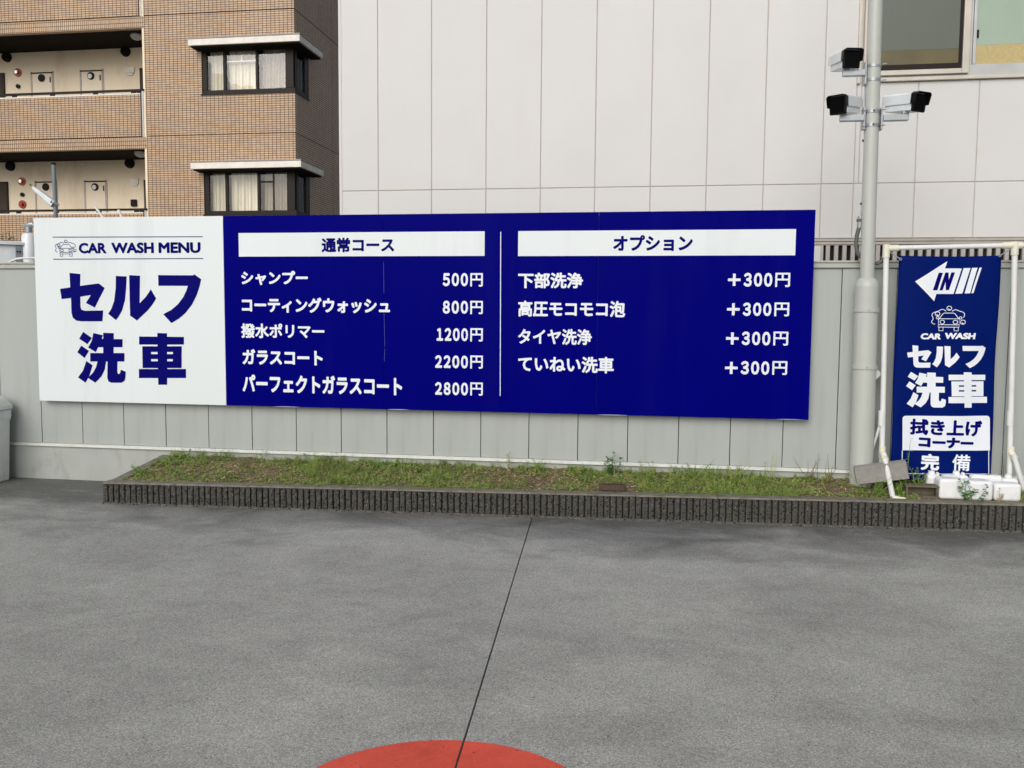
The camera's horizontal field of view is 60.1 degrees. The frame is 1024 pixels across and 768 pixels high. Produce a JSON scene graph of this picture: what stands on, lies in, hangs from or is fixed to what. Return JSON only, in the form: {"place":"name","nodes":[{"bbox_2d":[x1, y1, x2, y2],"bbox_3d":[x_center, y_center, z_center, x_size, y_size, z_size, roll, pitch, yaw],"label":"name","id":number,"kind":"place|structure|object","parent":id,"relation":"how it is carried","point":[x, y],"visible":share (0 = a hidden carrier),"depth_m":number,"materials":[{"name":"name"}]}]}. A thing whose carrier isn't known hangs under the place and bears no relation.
{"place":"outdoors","nodes":[
{"label":"outdoors","id":0,"kind":"place"},
{"bbox_2d":[0,241,73,443],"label":"round tank","id":1,"kind":"object","parent":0,"point":[10,250],"visible":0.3,"depth_m":9.54,"materials":[{"name":"white plastic"}]},
{"bbox_2d":[21,222,34,261],"bbox_3d":[-5.264,-1.440,9.677,0.159,0.660,0.159,-2,5,-29],"label":"white canister","id":2,"kind":"object","parent":1,"relation":"on","point":[27,237],"visible":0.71,"depth_m":9.61,"materials":[{"name":"plastic"}]},
{"bbox_2d":[0,0,339,240],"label":"apartment building","id":3,"kind":"structure","parent":0,"point":[150,108],"depth_m":21.86,"materials":[{"name":"beige tile"}]},
{"bbox_2d":[0,73,5,97],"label":"flat door","id":4,"kind":"structure","parent":3,"relation":"in","point":[2,75],"depth_m":23.90,"materials":[{"name":"brown metal"}]},
{"bbox_2d":[0,182,8,213],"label":"flat door","id":5,"kind":"structure","parent":3,"relation":"in","point":[4,192],"depth_m":24.16,"materials":[{"name":"brown metal"}]},
{"bbox_2d":[30,71,53,96],"bbox_3d":[-12.594,-7.718,23.756,0.685,1.310,0.044,1,5,9],"label":"meter door","id":6,"kind":"structure","parent":3,"relation":"in","point":[40,82],"depth_m":23.72,"materials":[{"name":"brown metal"}]},
{"bbox_2d":[34,181,57,212],"bbox_3d":[-12.611,-4.848,23.984,0.670,1.310,0.044,1,5,9],"label":"meter door","id":7,"kind":"structure","parent":3,"relation":"in","point":[46,186],"depth_m":23.98,"materials":[{"name":"brown metal"}]},
{"bbox_2d":[79,69,103,94],"bbox_3d":[-11.157,-7.693,23.521,0.694,1.310,0.054,1,5,9],"label":"meter door","id":8,"kind":"structure","parent":3,"relation":"in","point":[93,80],"depth_m":23.49,"materials":[{"name":"brown metal"}]},
{"bbox_2d":[84,180,107,212],"bbox_3d":[-11.162,-4.814,23.748,0.679,1.310,0.054,1,5,9],"label":"meter door","id":9,"kind":"structure","parent":3,"relation":"in","point":[95,193],"depth_m":23.74,"materials":[{"name":"brown metal"}]},
{"bbox_2d":[139,68,142,88],"bbox_3d":[-9.543,-7.288,23.300,0.493,2.000,0.039,1,5,9],"label":"flat door","id":10,"kind":"structure","parent":3,"relation":"in","point":[140,69],"depth_m":23.26,"materials":[{"name":"brown metal"}]},
{"bbox_2d":[143,180,145,207],"bbox_3d":[-9.554,-4.406,23.527,0.438,2.000,0.039,1,5,9],"label":"flat door","id":11,"kind":"structure","parent":3,"relation":"in","point":[143,180],"depth_m":23.50,"materials":[{"name":"brown metal"}]},
{"bbox_2d":[187,33,322,100],"bbox_3d":[-6.203,-7.589,21.707,2.820,1.697,1.670,1,5,9],"label":"bay window","id":12,"kind":"structure","parent":3,"relation":"in","point":[259,63],"depth_m":21.37,"materials":[{"name":"brown metal"}]},
{"bbox_2d":[190,159,323,215],"bbox_3d":[-6.225,-4.708,21.936,2.820,1.697,1.670,1,5,9],"label":"bay window","id":13,"kind":"structure","parent":3,"relation":"in","point":[273,186],"depth_m":21.61,"materials":[{"name":"brown metal"}]},
{"bbox_2d":[0,444,1023,767],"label":"ground","id":14,"kind":"structure","parent":0,"point":[152,636],"depth_m":4.37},
{"bbox_2d":[0,396,11,481],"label":"waste bin","id":15,"kind":"object","parent":14,"relation":"on","point":[5,411],"visible":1,"depth_m":8.29,"materials":[{"name":"plastic"}]},
{"bbox_2d":[0,231,14,240],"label":"garden shrub","id":16,"kind":"object","parent":14,"relation":"on","point":[9,238],"visible":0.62,"depth_m":11.35,"materials":[{"name":"green plant"}]},
{"bbox_2d":[29,163,59,217],"bbox_3d":[-4.770,-0.707,9.126,0.298,3.094,0.085,1,5,9],"label":"lamp pole","id":17,"kind":"object","parent":14,"relation":"on","point":[50,201],"visible":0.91,"depth_m":9.01,"materials":[{"name":"grey metal"}]},
{"bbox_2d":[94,205,103,216],"bbox_3d":[-3.821,-0.418,8.610,0.451,2.614,0.025,1,5,9],"label":"white rod","id":18,"kind":"object","parent":14,"relation":"on","point":[98,210],"visible":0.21,"depth_m":8.53,"materials":[{"name":"plastic"}]},
{"bbox_2d":[316,740,565,767],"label":"painted disc","id":19,"kind":"object","parent":14,"relation":"on","point":[432,754],"visible":1,"depth_m":3.19,"materials":[{"name":"red paint"}]},
{"bbox_2d":[0,260,1023,490],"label":"panel fence","id":20,"kind":"object","parent":14,"relation":"on","point":[117,430],"visible":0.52,"depth_m":7.73,"materials":[{"name":"metal"}]},
{"bbox_2d":[8,257,34,261],"bbox_3d":[-4.725,-1.174,8.453,0.959,0.078,0.021,1,5,9],"label":"water pipe","id":21,"kind":"object","parent":20,"relation":"attached to","point":[15,259],"visible":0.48,"depth_m":8.43,"materials":[{"name":"white plastic"}]},
{"bbox_2d":[33,210,815,419],"bbox_3d":[-0.998,-0.620,7.715,6.933,1.693,0.053,1,5,9],"label":"menu board","id":22,"kind":"object","parent":20,"relation":"attached to","point":[681,313],"visible":1,"depth_m":7.63,"materials":[{"name":"blue plastic"}]},
{"bbox_2d":[102,455,1023,532],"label":"planter kerb","id":23,"kind":"structure","parent":14,"relation":"on","point":[934,514],"depth_m":6.93,"materials":[{"name":"grey concrete"}]},
{"bbox_2d":[125,447,1023,500],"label":"planting bed soil","id":24,"kind":"structure","parent":23,"relation":"in","point":[495,478],"depth_m":7.44,"materials":[{"name":"plant"}]},
{"bbox_2d":[131,465,156,474],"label":"weed plant","id":25,"kind":"object","parent":24,"relation":"on","point":[136,469],"visible":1,"depth_m":7.63,"materials":[{"name":"green plant"}]},
{"bbox_2d":[155,455,184,465],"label":"weed plant","id":26,"kind":"object","parent":24,"relation":"on","point":[170,462],"visible":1,"depth_m":7.88,"materials":[{"name":"green plant"}]},
{"bbox_2d":[175,449,190,459],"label":"weed plant","id":27,"kind":"object","parent":24,"relation":"on","point":[180,455],"visible":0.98,"depth_m":8.07,"materials":[{"name":"green plant"}]},
{"bbox_2d":[256,451,266,461],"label":"weed plant","id":28,"kind":"object","parent":24,"relation":"on","point":[261,455],"visible":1,"depth_m":7.98,"materials":[{"name":"green plant"}]},
{"bbox_2d":[303,451,322,462],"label":"weed plant","id":29,"kind":"object","parent":24,"relation":"on","point":[315,457],"visible":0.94,"depth_m":7.93,"materials":[{"name":"green plant"}]},
{"bbox_2d":[370,457,400,466],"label":"weed plant","id":30,"kind":"object","parent":24,"relation":"on","point":[397,461],"visible":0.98,"depth_m":7.77,"materials":[{"name":"green plant"}]},
{"bbox_2d":[506,451,513,470],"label":"weed plant","id":31,"kind":"object","parent":24,"relation":"on","point":[508,461],"visible":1,"depth_m":7.64,"materials":[{"name":"green plant"}]},
{"bbox_2d":[526,459,544,471],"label":"weed plant","id":32,"kind":"object","parent":24,"relation":"on","point":[537,466],"visible":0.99,"depth_m":7.55,"materials":[{"name":"green plant"}]},
{"bbox_2d":[122,448,1023,500],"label":"weeds","id":33,"kind":"object","parent":24,"relation":"on","point":[515,480],"visible":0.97,"depth_m":7.38,"materials":[{"name":"green plant"}]},
{"bbox_2d":[599,483,624,490],"bbox_3d":[0.798,0.820,7.054,0.207,0.053,0.088,1,-1,6],"label":"ribbed brick","id":34,"kind":"object","parent":24,"relation":"on","point":[612,487],"visible":1,"depth_m":7.01,"materials":[{"name":"brown brick"}]},
{"bbox_2d":[603,451,621,475],"bbox_3d":[0.847,0.671,7.459,0.192,0.200,0.119,-1,5,-18],"label":"weed plant","id":35,"kind":"object","parent":24,"relation":"on","point":[610,469],"visible":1,"depth_m":7.45,"materials":[{"name":"green plant"}]},
{"bbox_2d":[638,460,654,474],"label":"weed plant","id":36,"kind":"object","parent":24,"relation":"on","point":[652,467],"visible":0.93,"depth_m":7.44,"materials":[{"name":"green plant"}]},
{"bbox_2d":[668,459,714,479],"bbox_3d":[1.474,0.703,7.292,0.415,0.176,0.246,1,5,9],"label":"weed plant","id":37,"kind":"object","parent":24,"relation":"on","point":[694,470],"visible":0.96,"depth_m":7.27,"materials":[{"name":"green plant"}]},
{"bbox_2d":[721,462,749,479],"bbox_3d":[1.841,0.716,7.302,0.253,0.156,0.165,0,5,-3],"label":"weed plant","id":38,"kind":"object","parent":24,"relation":"on","point":[741,470],"visible":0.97,"depth_m":7.27,"materials":[{"name":"green plant"}]},
{"bbox_2d":[764,453,777,482],"bbox_3d":[2.113,0.684,7.261,0.120,0.251,0.120,4,6,38],"label":"weed plant","id":39,"kind":"object","parent":24,"relation":"on","point":[770,471],"visible":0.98,"depth_m":7.26,"materials":[{"name":"green plant"}]},
{"bbox_2d":[794,454,819,482],"bbox_3d":[2.443,0.683,7.279,0.220,0.243,0.163,6,7,50],"label":"weed plant","id":40,"kind":"object","parent":24,"relation":"on","point":[817,468],"visible":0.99,"depth_m":7.21,"materials":[{"name":"green plant"}]},
{"bbox_2d":[825,454,837,483],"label":"weed plant","id":41,"kind":"object","parent":24,"relation":"on","point":[831,473],"visible":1,"depth_m":7.17,"materials":[{"name":"green plant"}]},
{"bbox_2d":[849,0,882,486],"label":"camera pole","id":42,"kind":"object","parent":24,"relation":"on","point":[866,373],"visible":0.99,"depth_m":6.95,"materials":[{"name":"metal"}]},
{"bbox_2d":[826,94,885,130],"bbox_3d":[2.671,-2.119,6.859,0.349,0.281,0.359,5,6,43],"label":"security camera","id":43,"kind":"object","parent":42,"relation":"attached to","point":[844,107],"visible":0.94,"depth_m":6.85,"materials":[{"name":"metal"}]},
{"bbox_2d":[830,98,843,112],"bbox_3d":[2.507,-2.145,6.826,0.107,0.100,0.014,5,6,43],"label":"lens window","id":44,"kind":"structure","parent":43,"relation":"in","point":[837,105],"depth_m":6.82,"materials":[{"name":"black glass"}]},
{"bbox_2d":[828,48,886,85],"bbox_3d":[2.703,-2.467,6.916,0.355,0.283,0.353,0,5,-1],"label":"security camera","id":45,"kind":"object","parent":42,"relation":"attached to","point":[846,62],"visible":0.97,"depth_m":6.82,"materials":[{"name":"metal"}]},
{"bbox_2d":[845,52,859,65],"bbox_3d":[2.603,-2.486,6.780,0.107,0.100,0.014,0,5,-1],"label":"lens window","id":46,"kind":"structure","parent":45,"relation":"in","point":[851,58],"depth_m":6.78,"materials":[{"name":"black glass"}]},
{"bbox_2d":[854,86,882,264],"bbox_3d":[2.835,-1.673,6.986,0.234,1.466,0.100,1,5,9],"label":"cable conduit","id":47,"kind":"object","parent":42,"relation":"attached to","point":[856,238],"visible":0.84,"depth_m":7.00,"materials":[{"name":"metal"}]},
{"bbox_2d":[862,91,931,130],"bbox_3d":[2.938,-2.112,6.816,0.385,0.290,0.374,-2,5,-24],"label":"security camera","id":48,"kind":"object","parent":42,"relation":"attached to","point":[901,106],"visible":0.94,"depth_m":6.80,"materials":[{"name":"metal"}]},
{"bbox_2d":[914,95,925,109],"bbox_3d":[3.102,-2.137,6.730,0.107,0.100,0.014,-2,5,-24],"label":"lens window","id":49,"kind":"structure","parent":48,"relation":"in","point":[920,101],"depth_m":6.73,"materials":[{"name":"black glass"}]},
{"bbox_2d":[846,470,892,496],"bbox_3d":[2.759,0.783,6.846,0.347,0.190,0.175,2,5,19],"label":"weed plant","id":50,"kind":"object","parent":24,"relation":"on","point":[884,481],"visible":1,"depth_m":6.84,"materials":[{"name":"green plant"}]},
{"bbox_2d":[853,459,908,483],"bbox_3d":[2.897,0.689,6.955,0.397,0.192,0.112,1,5,9],"label":"concrete slab","id":51,"kind":"object","parent":24,"relation":"on","point":[867,473],"depth_m":6.94,"materials":[{"name":"grey concrete"}]},
{"bbox_2d":[893,478,909,496],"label":"weed plant","id":52,"kind":"object","parent":24,"relation":"on","point":[901,491],"visible":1,"depth_m":6.85,"materials":[{"name":"green plant"}]},
{"bbox_2d":[902,467,927,482],"bbox_3d":[3.168,0.747,6.956,0.224,0.218,0.148,4,6,38],"label":"weed plant","id":53,"kind":"object","parent":24,"relation":"on","point":[918,478],"visible":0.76,"depth_m":6.92,"materials":[{"name":"green plant"}]},
{"bbox_2d":[902,483,939,498],"bbox_3d":[3.161,0.828,6.859,0.246,0.101,0.120,1,5,9],"label":"concrete trough","id":54,"kind":"object","parent":24,"relation":"on","point":[925,490],"visible":0.87,"depth_m":6.85,"materials":[{"name":"grey concrete"}]},
{"bbox_2d":[924,470,938,483],"bbox_3d":[3.309,0.776,6.972,0.112,0.181,0.087,1,5,9],"label":"white jug","id":55,"kind":"object","parent":24,"relation":"on","point":[931,475],"visible":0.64,"depth_m":6.94,"materials":[{"name":"plastic"}]},
{"bbox_2d":[874,241,1023,498],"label":"pipe banner stand","id":56,"kind":"object","parent":24,"relation":"on","point":[1014,247],"visible":0.98,"depth_m":6.90,"materials":[{"name":"white plastic"}]},
{"bbox_2d":[890,249,1010,480],"bbox_3d":[3.396,-0.145,6.947,0.914,1.840,0.045,1,5,9],"label":"hanging banner","id":57,"kind":"object","parent":56,"relation":"hanging from","point":[944,355],"visible":0.98,"depth_m":6.94,"materials":[{"name":"blue fabric"}]},
{"bbox_2d":[934,476,964,498],"bbox_3d":[3.374,0.800,6.832,0.191,0.158,0.152,1,5,9],"label":"white jug","id":58,"kind":"object","parent":24,"relation":"on","point":[948,486],"visible":0.88,"depth_m":6.76,"materials":[{"name":"plastic"}]},
{"bbox_2d":[941,470,968,478],"bbox_3d":[3.472,0.777,6.951,0.192,0.186,0.087,1,5,9],"label":"white jug","id":59,"kind":"object","parent":24,"relation":"on","point":[956,473],"visible":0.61,"depth_m":6.93,"materials":[{"name":"plastic"}]},
{"bbox_2d":[958,478,988,501],"bbox_3d":[3.492,0.804,6.717,0.219,0.178,0.159,3,5,26],"label":"weed plant","id":60,"kind":"object","parent":24,"relation":"on","point":[966,494],"visible":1,"depth_m":6.72,"materials":[{"name":"green plant"}]},
{"bbox_2d":[963,478,992,500],"bbox_3d":[3.564,0.807,6.793,0.189,0.152,0.150,1,5,9],"label":"white jug","id":61,"kind":"object","parent":24,"relation":"on","point":[976,483],"visible":0.77,"depth_m":6.72,"materials":[{"name":"plastic"}]},
{"bbox_2d":[969,473,1001,480],"bbox_3d":[3.692,0.789,6.915,0.225,0.171,0.088,1,5,9],"label":"white jug","id":62,"kind":"object","parent":24,"relation":"on","point":[993,477],"visible":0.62,"depth_m":6.87,"materials":[{"name":"plastic"}]},
{"bbox_2d":[991,481,1020,500],"bbox_3d":[3.764,0.819,6.765,0.192,0.136,0.142,1,5,9],"label":"white jug","id":63,"kind":"object","parent":24,"relation":"on","point":[1011,491],"visible":0.77,"depth_m":6.70,"materials":[{"name":"plastic"}]},
{"bbox_2d":[1002,474,1017,482],"bbox_3d":[3.858,0.790,6.880,0.119,0.176,0.087,1,5,9],"label":"white jug","id":64,"kind":"object","parent":24,"relation":"on","point":[1007,477],"visible":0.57,"depth_m":6.85,"materials":[{"name":"plastic"}]},
{"bbox_2d":[338,0,1023,467],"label":"clad building","id":65,"kind":"structure","parent":0,"point":[496,106],"depth_m":8.66,"materials":[{"name":"metal"}]},
{"bbox_2d":[862,0,1023,82],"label":"window","id":66,"kind":"structure","parent":65,"relation":"in","point":[923,40],"depth_m":8.21,"materials":[{"name":"silver metal"}]}
]}

